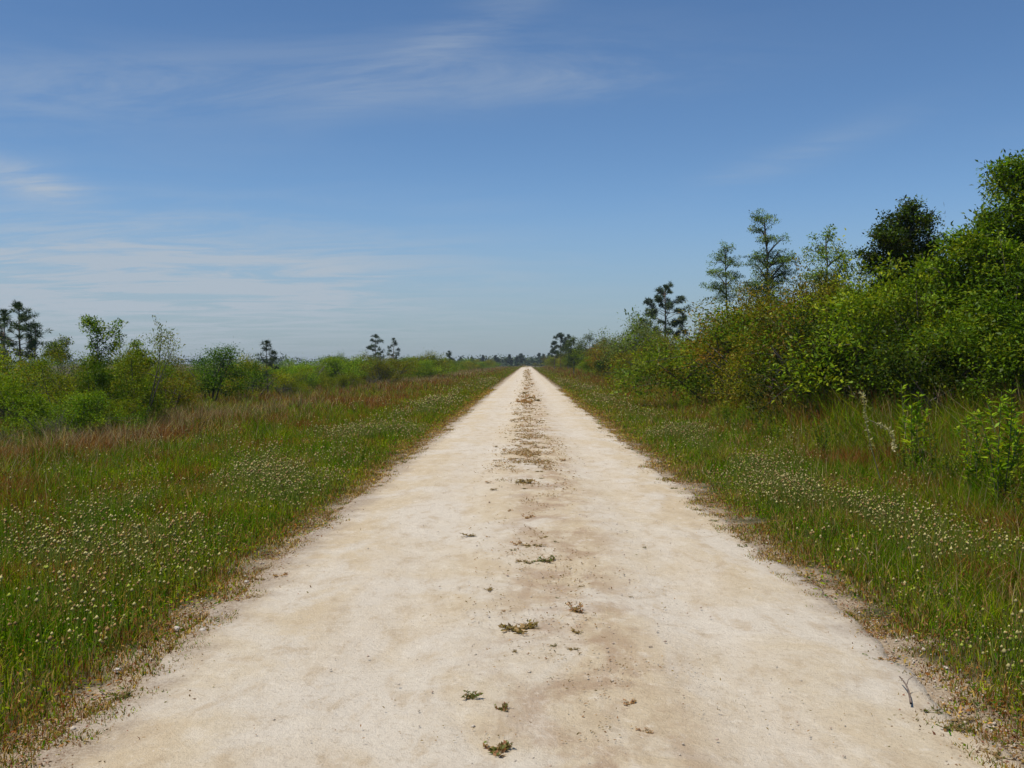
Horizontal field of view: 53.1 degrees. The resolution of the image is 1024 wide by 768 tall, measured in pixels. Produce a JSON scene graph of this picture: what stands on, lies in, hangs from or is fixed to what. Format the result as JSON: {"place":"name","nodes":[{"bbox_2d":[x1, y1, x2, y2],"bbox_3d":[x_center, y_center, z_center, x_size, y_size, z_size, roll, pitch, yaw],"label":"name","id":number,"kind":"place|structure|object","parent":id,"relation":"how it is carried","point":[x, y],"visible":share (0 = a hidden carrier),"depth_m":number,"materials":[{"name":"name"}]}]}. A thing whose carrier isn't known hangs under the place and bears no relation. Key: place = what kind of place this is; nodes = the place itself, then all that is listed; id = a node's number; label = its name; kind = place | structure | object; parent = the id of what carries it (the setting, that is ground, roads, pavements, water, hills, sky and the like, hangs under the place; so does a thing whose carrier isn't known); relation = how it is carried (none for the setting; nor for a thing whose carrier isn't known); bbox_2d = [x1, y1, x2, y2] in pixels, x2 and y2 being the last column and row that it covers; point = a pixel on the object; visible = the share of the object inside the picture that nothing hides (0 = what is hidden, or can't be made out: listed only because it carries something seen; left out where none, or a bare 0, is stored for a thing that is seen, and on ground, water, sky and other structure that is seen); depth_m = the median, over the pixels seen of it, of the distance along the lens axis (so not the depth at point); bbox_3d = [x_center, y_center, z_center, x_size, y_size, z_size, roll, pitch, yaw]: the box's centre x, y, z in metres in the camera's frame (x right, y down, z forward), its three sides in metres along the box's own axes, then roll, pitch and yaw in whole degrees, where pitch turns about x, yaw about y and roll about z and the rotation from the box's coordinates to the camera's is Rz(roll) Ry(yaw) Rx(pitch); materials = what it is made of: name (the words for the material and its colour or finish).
{"place":"outdoors","nodes":[
{"label":"outdoors","id":0,"kind":"place"},
{"bbox_2d":[0,366,528,767],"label":"grass","id":1,"kind":"structure","parent":0,"point":[37,448],"depth_m":11.69,"materials":[{"name":"green plant"}]},
{"bbox_2d":[0,364,1023,767],"bbox_3d":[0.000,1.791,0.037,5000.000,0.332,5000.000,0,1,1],"label":"ground","id":2,"kind":"structure","parent":0,"point":[900,644],"depth_m":5.97,"materials":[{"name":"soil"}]},
{"bbox_2d":[0,309,24,366],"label":"pine tree","id":3,"kind":"object","parent":2,"relation":"on","point":[3,319],"visible":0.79,"depth_m":45.24,"materials":[{"name":"green plant"}]},
{"bbox_2d":[0,337,30,409],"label":"shrub","id":4,"kind":"object","parent":2,"relation":"on","point":[12,381],"visible":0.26,"depth_m":25.39,"materials":[{"name":"green plant"}]},
{"bbox_2d":[0,299,52,368],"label":"pine tree","id":5,"kind":"object","parent":2,"relation":"on","point":[17,306],"visible":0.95,"depth_m":46.22,"materials":[{"name":"green plant"}]},
{"bbox_2d":[0,364,56,434],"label":"shrub","id":6,"kind":"object","parent":2,"relation":"on","point":[3,391],"visible":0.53,"depth_m":23.17,"materials":[{"name":"green plant"}]},
{"bbox_2d":[17,324,47,369],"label":"pine tree","id":7,"kind":"object","parent":2,"relation":"on","point":[32,338],"visible":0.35,"depth_m":47.15,"materials":[{"name":"green plant"}]},
{"bbox_2d":[0,340,65,422],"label":"shrub","id":8,"kind":"object","parent":2,"relation":"on","point":[8,360],"visible":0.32,"depth_m":27.91,"materials":[{"name":"green plant"}]},
{"bbox_2d":[29,413,44,440],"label":"tall weed","id":9,"kind":"object","parent":2,"relation":"on","point":[40,426],"visible":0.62,"depth_m":20.96,"materials":[{"name":"green plant"}]},
{"bbox_2d":[14,396,82,441],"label":"shrub","id":10,"kind":"object","parent":2,"relation":"on","point":[60,421],"visible":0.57,"depth_m":21.67,"materials":[{"name":"green plant"}]},
{"bbox_2d":[0,385,105,438],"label":"shrub","id":11,"kind":"object","parent":2,"relation":"on","point":[38,409],"visible":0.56,"depth_m":22.71,"materials":[{"name":"green plant"}]},
{"bbox_2d":[8,356,101,413],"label":"shrub","id":12,"kind":"object","parent":2,"relation":"on","point":[48,364],"visible":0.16,"depth_m":31.38,"materials":[{"name":"green plant"}]},
{"bbox_2d":[37,333,74,372],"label":"young tree","id":13,"kind":"object","parent":2,"relation":"on","point":[53,344],"visible":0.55,"depth_m":40.21,"materials":[{"name":"green plant"}]},
{"bbox_2d":[9,349,112,419],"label":"shrub","id":14,"kind":"object","parent":2,"relation":"on","point":[59,382],"visible":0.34,"depth_m":24.95,"materials":[{"name":"green plant"}]},
{"bbox_2d":[37,337,113,408],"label":"shrub","id":15,"kind":"object","parent":2,"relation":"on","point":[60,358],"visible":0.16,"depth_m":32.71,"materials":[{"name":"green plant"}]},
{"bbox_2d":[43,383,154,435],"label":"shrub","id":16,"kind":"object","parent":2,"relation":"on","point":[82,417],"visible":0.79,"depth_m":22.45,"materials":[{"name":"green plant"}]},
{"bbox_2d":[68,355,134,426],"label":"shrub","id":17,"kind":"object","parent":2,"relation":"on","point":[99,380],"visible":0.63,"depth_m":24.42,"materials":[{"name":"green plant"}]},
{"bbox_2d":[76,314,128,413],"bbox_3d":[-10.917,-0.214,27.127,1.346,3.350,1.088,1,1,28],"label":"young tree","id":18,"kind":"object","parent":2,"relation":"on","point":[93,324],"visible":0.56,"depth_m":27.11,"materials":[{"name":"green plant"}]},
{"bbox_2d":[84,381,150,435],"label":"shrub","id":19,"kind":"object","parent":2,"relation":"on","point":[124,409],"visible":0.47,"depth_m":23.67,"materials":[{"name":"green plant"}]},
{"bbox_2d":[93,313,185,424],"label":"shrub","id":20,"kind":"object","parent":2,"relation":"on","point":[135,382],"visible":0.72,"depth_m":26.07,"materials":[{"name":"green plant"}]},
{"bbox_2d":[121,339,157,375],"bbox_3d":[-10.644,0.059,29.142,1.051,2.730,0.961,1,1,37],"label":"young tree","id":21,"kind":"object","parent":2,"relation":"on","point":[140,343],"visible":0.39,"depth_m":29.08,"materials":[{"name":"green plant"}]},
{"bbox_2d":[121,370,171,415],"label":"shrub","id":22,"kind":"object","parent":2,"relation":"on","point":[147,392],"visible":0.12,"depth_m":28.28,"materials":[{"name":"green plant"}]},
{"bbox_2d":[116,349,187,401],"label":"shrub","id":23,"kind":"object","parent":2,"relation":"on","point":[173,359],"visible":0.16,"depth_m":38.85,"materials":[{"name":"green plant"}]},
{"bbox_2d":[122,361,188,398],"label":"shrub","id":24,"kind":"object","parent":2,"relation":"on","point":[170,377],"visible":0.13,"depth_m":42.02,"materials":[{"name":"green plant"}]},
{"bbox_2d":[115,365,198,411],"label":"shrub","id":25,"kind":"object","parent":2,"relation":"on","point":[172,398],"visible":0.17,"depth_m":32.06,"materials":[{"name":"green plant"}]},
{"bbox_2d":[150,355,208,411],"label":"shrub","id":26,"kind":"object","parent":2,"relation":"on","point":[190,390],"visible":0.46,"depth_m":32.04,"materials":[{"name":"green plant"}]},
{"bbox_2d":[172,362,207,395],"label":"shrub","id":27,"kind":"object","parent":2,"relation":"on","point":[183,368],"visible":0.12,"depth_m":43.87,"materials":[{"name":"green plant"}]},
{"bbox_2d":[178,343,273,401],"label":"shrub","id":28,"kind":"object","parent":2,"relation":"on","point":[213,380],"visible":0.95,"depth_m":41.99,"materials":[{"name":"green plant"}]},
{"bbox_2d":[0,376,498,669],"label":"wildflowers","id":29,"kind":"object","parent":2,"relation":"on","point":[264,476],"visible":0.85,"depth_m":9.27,"materials":[{"name":"white plant"}]},
{"bbox_2d":[216,348,293,396],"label":"shrub","id":30,"kind":"object","parent":2,"relation":"on","point":[283,378],"visible":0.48,"depth_m":47.36,"materials":[{"name":"green plant"}]},
{"bbox_2d":[256,339,280,393],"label":"pine sapling","id":31,"kind":"object","parent":2,"relation":"on","point":[272,359],"visible":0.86,"depth_m":50.01,"materials":[{"name":"green plant"}]},
{"bbox_2d":[241,360,302,390],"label":"shrub","id":32,"kind":"object","parent":2,"relation":"on","point":[269,381],"visible":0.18,"depth_m":54.82,"materials":[{"name":"green plant"}]},
{"bbox_2d":[0,353,546,366],"bbox_3d":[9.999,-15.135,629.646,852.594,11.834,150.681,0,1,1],"label":"wood","id":33,"kind":"object","parent":2,"relation":"on","point":[530,361],"visible":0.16,"depth_m":588.29,"materials":[{"name":"green plant"}]},
{"bbox_2d":[257,359,322,390],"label":"shrub","id":34,"kind":"object","parent":2,"relation":"on","point":[302,374],"visible":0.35,"depth_m":57.90,"materials":[{"name":"green plant"}]},
{"bbox_2d":[268,365,312,389],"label":"shrub","id":35,"kind":"object","parent":2,"relation":"on","point":[295,375],"visible":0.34,"depth_m":55.76,"materials":[{"name":"green plant"}]},
{"bbox_2d":[281,376,312,393],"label":"shrub","id":36,"kind":"object","parent":2,"relation":"on","point":[292,386],"visible":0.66,"depth_m":51.08,"materials":[{"name":"green plant"}]},
{"bbox_2d":[286,363,320,385],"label":"shrub","id":37,"kind":"object","parent":2,"relation":"on","point":[312,380],"visible":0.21,"depth_m":62.58,"materials":[{"name":"green plant"}]},
{"bbox_2d":[322,373,356,388],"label":"shrub","id":38,"kind":"object","parent":2,"relation":"on","point":[342,383],"visible":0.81,"depth_m":60.37,"materials":[{"name":"green plant"}]},
{"bbox_2d":[307,355,373,385],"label":"shrub","id":39,"kind":"object","parent":2,"relation":"on","point":[333,370],"visible":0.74,"depth_m":72.95,"materials":[{"name":"green plant"}]},
{"bbox_2d":[315,352,386,378],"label":"shrub","id":40,"kind":"object","parent":2,"relation":"on","point":[351,362],"visible":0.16,"depth_m":85.97,"materials":[{"name":"green plant"}]},
{"bbox_2d":[366,334,385,361],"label":"pine tree","id":41,"kind":"object","parent":2,"relation":"on","point":[371,346],"visible":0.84,"depth_m":131.94,"materials":[{"name":"green plant"}]},
{"bbox_2d":[356,350,411,382],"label":"shrub","id":42,"kind":"object","parent":2,"relation":"on","point":[387,372],"visible":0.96,"depth_m":80.35,"materials":[{"name":"green plant"}]},
{"bbox_2d":[352,354,426,381],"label":"shrub","id":43,"kind":"object","parent":2,"relation":"on","point":[402,371],"visible":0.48,"depth_m":82.13,"materials":[{"name":"green plant"}]},
{"bbox_2d":[387,338,399,359],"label":"pine tree","id":44,"kind":"object","parent":2,"relation":"on","point":[396,354],"visible":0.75,"depth_m":136.34,"materials":[{"name":"green plant"}]},
{"bbox_2d":[388,357,434,378],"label":"shrub","id":45,"kind":"object","parent":2,"relation":"on","point":[420,371],"visible":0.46,"depth_m":100.92,"materials":[{"name":"green plant"}]},
{"bbox_2d":[402,350,464,375],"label":"shrub","id":46,"kind":"object","parent":2,"relation":"on","point":[439,361],"visible":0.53,"depth_m":119.60,"materials":[{"name":"green plant"}]},
{"bbox_2d":[413,359,458,376],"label":"shrub","id":47,"kind":"object","parent":2,"relation":"on","point":[433,367],"visible":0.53,"depth_m":111.85,"materials":[{"name":"green plant"}]},
{"bbox_2d":[549,332,566,366],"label":"pine tree","id":48,"kind":"object","parent":2,"relation":"on","point":[560,335],"visible":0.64,"depth_m":214.05,"materials":[{"name":"green plant"}]},
{"bbox_2d":[563,335,581,373],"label":"loose tree","id":49,"kind":"object","parent":2,"relation":"on","point":[572,343],"visible":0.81,"depth_m":131.70,"materials":[{"name":"green plant"}]},
{"bbox_2d":[576,329,598,362],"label":"loose tree","id":50,"kind":"object","parent":2,"relation":"on","point":[585,343],"visible":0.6,"depth_m":121.77,"materials":[{"name":"green plant"}]},
{"bbox_2d":[572,346,617,370],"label":"shrub","id":51,"kind":"object","parent":2,"relation":"on","point":[586,367],"visible":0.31,"depth_m":107.35,"materials":[{"name":"green plant"}]},
{"bbox_2d":[580,329,613,377],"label":"shrub","id":52,"kind":"object","parent":2,"relation":"on","point":[593,357],"visible":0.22,"depth_m":94.77,"materials":[{"name":"green plant"}]},
{"bbox_2d":[590,351,619,376],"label":"shrub","id":53,"kind":"object","parent":2,"relation":"on","point":[599,365],"visible":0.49,"depth_m":88.33,"materials":[{"name":"green plant"}]},
{"bbox_2d":[605,318,653,369],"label":"shrub","id":54,"kind":"object","parent":2,"relation":"on","point":[622,339],"visible":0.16,"depth_m":81.57,"materials":[{"name":"green plant"}]},
{"bbox_2d":[592,337,677,383],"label":"shrub","id":55,"kind":"object","parent":2,"relation":"on","point":[623,361],"visible":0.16,"depth_m":74.89,"materials":[{"name":"green plant"}]},
{"bbox_2d":[589,305,690,367],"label":"shrub","id":56,"kind":"object","parent":2,"relation":"on","point":[639,333],"visible":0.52,"depth_m":78.17,"materials":[{"name":"green plant"}]},
{"bbox_2d":[603,328,688,374],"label":"shrub","id":57,"kind":"object","parent":2,"relation":"on","point":[628,357],"visible":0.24,"depth_m":68.83,"materials":[{"name":"green plant"}]},
{"bbox_2d":[605,349,689,385],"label":"shrub","id":58,"kind":"object","parent":2,"relation":"on","point":[640,370],"visible":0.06,"depth_m":63.80,"materials":[{"name":"green plant"}]},
{"bbox_2d":[634,328,685,354],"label":"shrub","id":59,"kind":"object","parent":2,"relation":"on","point":[661,338],"visible":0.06,"depth_m":74.82,"materials":[{"name":"green plant"}]},
{"bbox_2d":[637,281,692,339],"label":"pine tree","id":60,"kind":"object","parent":2,"relation":"on","point":[668,305],"visible":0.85,"depth_m":79.28,"materials":[{"name":"green plant"}]},
{"bbox_2d":[654,340,705,398],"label":"shrub","id":61,"kind":"object","parent":2,"relation":"on","point":[669,387],"visible":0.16,"depth_m":46.56,"materials":[{"name":"green plant"}]},
{"bbox_2d":[596,298,780,405],"bbox_3d":[7.017,-0.954,36.281,7.586,4.586,7.595,-1,1,-25],"label":"shrub","id":62,"kind":"object","parent":2,"relation":"on","point":[653,363],"visible":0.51,"depth_m":35.54,"materials":[{"name":"green plant"}]},
{"bbox_2d":[670,332,724,396],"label":"shrub","id":63,"kind":"object","parent":2,"relation":"on","point":[697,377],"visible":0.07,"depth_m":40.45,"materials":[{"name":"green plant"}]},
{"bbox_2d":[698,241,744,385],"bbox_3d":[8.205,-2.212,39.957,1.692,6.834,1.400,0,1,22],"label":"cypress tree","id":64,"kind":"object","parent":2,"relation":"on","point":[715,285],"visible":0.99,"depth_m":39.81,"materials":[{"name":"green plant"}]},
{"bbox_2d":[637,257,837,400],"bbox_3d":[8.615,-1.478,35.876,7.414,5.681,7.502,1,1,37],"label":"shrub","id":65,"kind":"object","parent":2,"relation":"on","point":[741,326],"visible":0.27,"depth_m":35.47,"materials":[{"name":"green plant"}]},
{"bbox_2d":[678,300,797,406],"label":"shrub","id":66,"kind":"object","parent":2,"relation":"on","point":[705,356],"visible":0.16,"depth_m":33.21,"materials":[{"name":"green plant"}]},
{"bbox_2d":[689,322,796,415],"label":"shrub","id":67,"kind":"object","parent":2,"relation":"on","point":[740,386],"visible":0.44,"depth_m":29.79,"materials":[{"name":"green plant"}]},
{"bbox_2d":[731,208,803,376],"bbox_3d":[8.932,-2.432,35.823,2.603,7.479,1.664,0,1,1],"label":"cypress tree","id":68,"kind":"object","parent":2,"relation":"on","point":[779,258],"visible":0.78,"depth_m":35.77,"materials":[{"name":"green plant"}]},
{"bbox_2d":[720,253,856,398],"bbox_3d":[8.360,-1.131,29.814,4.203,5.093,3.901,0,1,-16],"label":"shrub","id":69,"kind":"object","parent":2,"relation":"on","point":[755,307],"visible":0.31,"depth_m":29.57,"materials":[{"name":"green plant"}]},
{"bbox_2d":[554,376,1023,710],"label":"wildflowers","id":70,"kind":"object","parent":2,"relation":"on","point":[888,515],"visible":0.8,"depth_m":10.78,"materials":[{"name":"white plant"}]},
{"bbox_2d":[712,271,903,410],"bbox_3d":[8.116,-0.738,27.024,5.309,4.485,5.533,0,1,-15],"label":"shrub","id":71,"kind":"object","parent":2,"relation":"on","point":[812,314],"visible":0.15,"depth_m":26.38,"materials":[{"name":"green plant"}]},
{"bbox_2d":[728,302,891,423],"bbox_3d":[7.511,-0.297,25.399,4.461,3.615,5.444,-1,1,-38],"label":"shrub","id":72,"kind":"object","parent":2,"relation":"on","point":[807,332],"visible":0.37,"depth_m":25.29,"materials":[{"name":"green plant"}]},
{"bbox_2d":[813,422,829,455],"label":"tall weed","id":73,"kind":"object","parent":2,"relation":"on","point":[821,440],"visible":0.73,"depth_m":17.41,"materials":[{"name":"green plant"}]},
{"bbox_2d":[749,276,897,408],"bbox_3d":[8.307,-0.542,24.868,4.627,4.184,5.592,0,1,-21],"label":"shrub","id":74,"kind":"object","parent":2,"relation":"on","point":[783,331],"visible":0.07,"depth_m":24.80,"materials":[{"name":"green plant"}]},
{"bbox_2d":[799,224,856,329],"bbox_3d":[9.287,-1.640,29.860,1.828,6.063,1.608,0,1,1],"label":"sparse tree","id":75,"kind":"object","parent":2,"relation":"on","point":[823,249],"visible":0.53,"depth_m":29.78,"materials":[{"name":"green plant"}]},
{"bbox_2d":[871,430,890,458],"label":"tall weed","id":76,"kind":"object","parent":2,"relation":"on","point":[882,444],"visible":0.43,"depth_m":16.53,"materials":[{"name":"green plant"}]},
{"bbox_2d":[766,253,1012,410],"bbox_3d":[8.873,-0.670,23.592,5.795,4.494,5.561,0,1,-16],"label":"shrub","id":77,"kind":"object","parent":2,"relation":"on","point":[863,325],"visible":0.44,"depth_m":23.20,"materials":[{"name":"green plant"}]},
{"bbox_2d":[813,305,970,411],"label":"shrub","id":78,"kind":"object","parent":2,"relation":"on","point":[866,363],"visible":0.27,"depth_m":22.57,"materials":[{"name":"green plant"}]},
{"bbox_2d":[846,194,951,327],"bbox_3d":[9.836,-1.659,25.844,2.593,6.267,1.789,0,1,-19],"label":"dark tree","id":79,"kind":"object","parent":2,"relation":"on","point":[909,219],"visible":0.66,"depth_m":25.64,"materials":[{"name":"green plant"}]},
{"bbox_2d":[896,438,914,482],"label":"tall weed","id":80,"kind":"object","parent":2,"relation":"on","point":[899,453],"visible":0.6,"depth_m":14.46,"materials":[{"name":"green plant"}]},
{"bbox_2d":[824,224,1001,414],"bbox_3d":[8.904,-0.856,21.214,4.598,4.960,4.049,0,1,-17],"label":"shrub","id":81,"kind":"object","parent":2,"relation":"on","point":[882,301],"visible":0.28,"depth_m":21.63,"materials":[{"name":"green plant"}]},
{"bbox_2d":[895,379,931,469],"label":"tall weed","id":82,"kind":"object","parent":2,"relation":"on","point":[912,427],"visible":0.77,"depth_m":14.86,"materials":[{"name":"green plant"}]},
{"bbox_2d":[915,418,937,484],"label":"tall weed","id":83,"kind":"object","parent":2,"relation":"on","point":[929,450],"visible":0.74,"depth_m":13.31,"materials":[{"name":"green plant"}]},
{"bbox_2d":[839,303,1023,423],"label":"shrub","id":84,"kind":"object","parent":2,"relation":"on","point":[891,364],"visible":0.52,"depth_m":19.16,"materials":[{"name":"green plant"}]},
{"bbox_2d":[923,452,939,487],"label":"tall weed","id":85,"kind":"object","parent":2,"relation":"on","point":[936,465],"visible":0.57,"depth_m":13.25,"materials":[{"name":"green plant"}]},
{"bbox_2d":[867,210,1023,413],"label":"shrub","id":86,"kind":"object","parent":2,"relation":"on","point":[1013,357],"visible":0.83,"depth_m":18.15,"materials":[{"name":"green plant"}]},
{"bbox_2d":[937,454,957,485],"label":"tall weed","id":87,"kind":"object","parent":2,"relation":"on","point":[951,473],"visible":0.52,"depth_m":13.03,"materials":[{"name":"green plant"}]},
{"bbox_2d":[910,148,1023,396],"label":"leafy tree","id":88,"kind":"object","parent":2,"relation":"on","point":[1009,182],"visible":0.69,"depth_m":19.59,"materials":[{"name":"green plant"}]},
{"bbox_2d":[955,411,992,498],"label":"tall weed","id":89,"kind":"object","parent":2,"relation":"on","point":[969,470],"visible":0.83,"depth_m":12.37,"materials":[{"name":"green plant"}]},
{"bbox_2d":[972,389,1023,506],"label":"tall weed","id":90,"kind":"object","parent":2,"relation":"on","point":[999,464],"visible":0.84,"depth_m":11.38,"materials":[{"name":"green plant"}]},
{"bbox_2d":[997,394,1023,487],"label":"tall weed","id":91,"kind":"object","parent":2,"relation":"on","point":[1017,431],"visible":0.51,"depth_m":12.25,"materials":[{"name":"green plant"}]},
{"bbox_2d":[1006,471,1023,527],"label":"tall weed","id":92,"kind":"object","parent":2,"relation":"on","point":[1012,490],"visible":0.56,"depth_m":10.31,"materials":[{"name":"green plant"}]},
{"bbox_2d":[0,0,1023,363],"label":"sky","id":93,"kind":"structure","parent":0,"point":[312,178],"materials":[{"name":"blue"}]},
{"bbox_2d":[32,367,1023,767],"bbox_3d":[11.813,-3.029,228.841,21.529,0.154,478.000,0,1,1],"label":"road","id":94,"kind":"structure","parent":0,"point":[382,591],"depth_m":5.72,"materials":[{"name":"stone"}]},
{"bbox_2d":[483,740,513,756],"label":"road weed","id":95,"kind":"object","parent":94,"relation":"on","point":[504,745],"visible":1,"depth_m":4.16,"materials":[{"name":"green plant"}]},
{"bbox_2d":[498,618,538,633],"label":"road weed","id":96,"kind":"object","parent":94,"relation":"on","point":[521,628],"visible":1,"depth_m":6.07,"materials":[{"name":"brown plant"}]},
{"bbox_2d":[254,369,914,742],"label":"litter","id":97,"kind":"object","parent":94,"relation":"on","point":[538,452],"visible":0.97,"depth_m":15.94,"materials":[{"name":"brown plant"}]},
{"bbox_2d":[533,359,1023,767],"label":"grass","id":98,"kind":"structure","parent":0,"point":[998,601],"depth_m":11.35,"materials":[{"name":"green plant"}]},
{"bbox_2d":[859,391,896,477],"bbox_3d":[4.118,0.572,11.556,0.148,0.988,0.528,-1,1,-36],"label":"dry plume","id":99,"kind":"object","parent":98,"relation":"on","point":[878,423],"visible":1,"depth_m":11.59,"materials":[{"name":"beige plant"}]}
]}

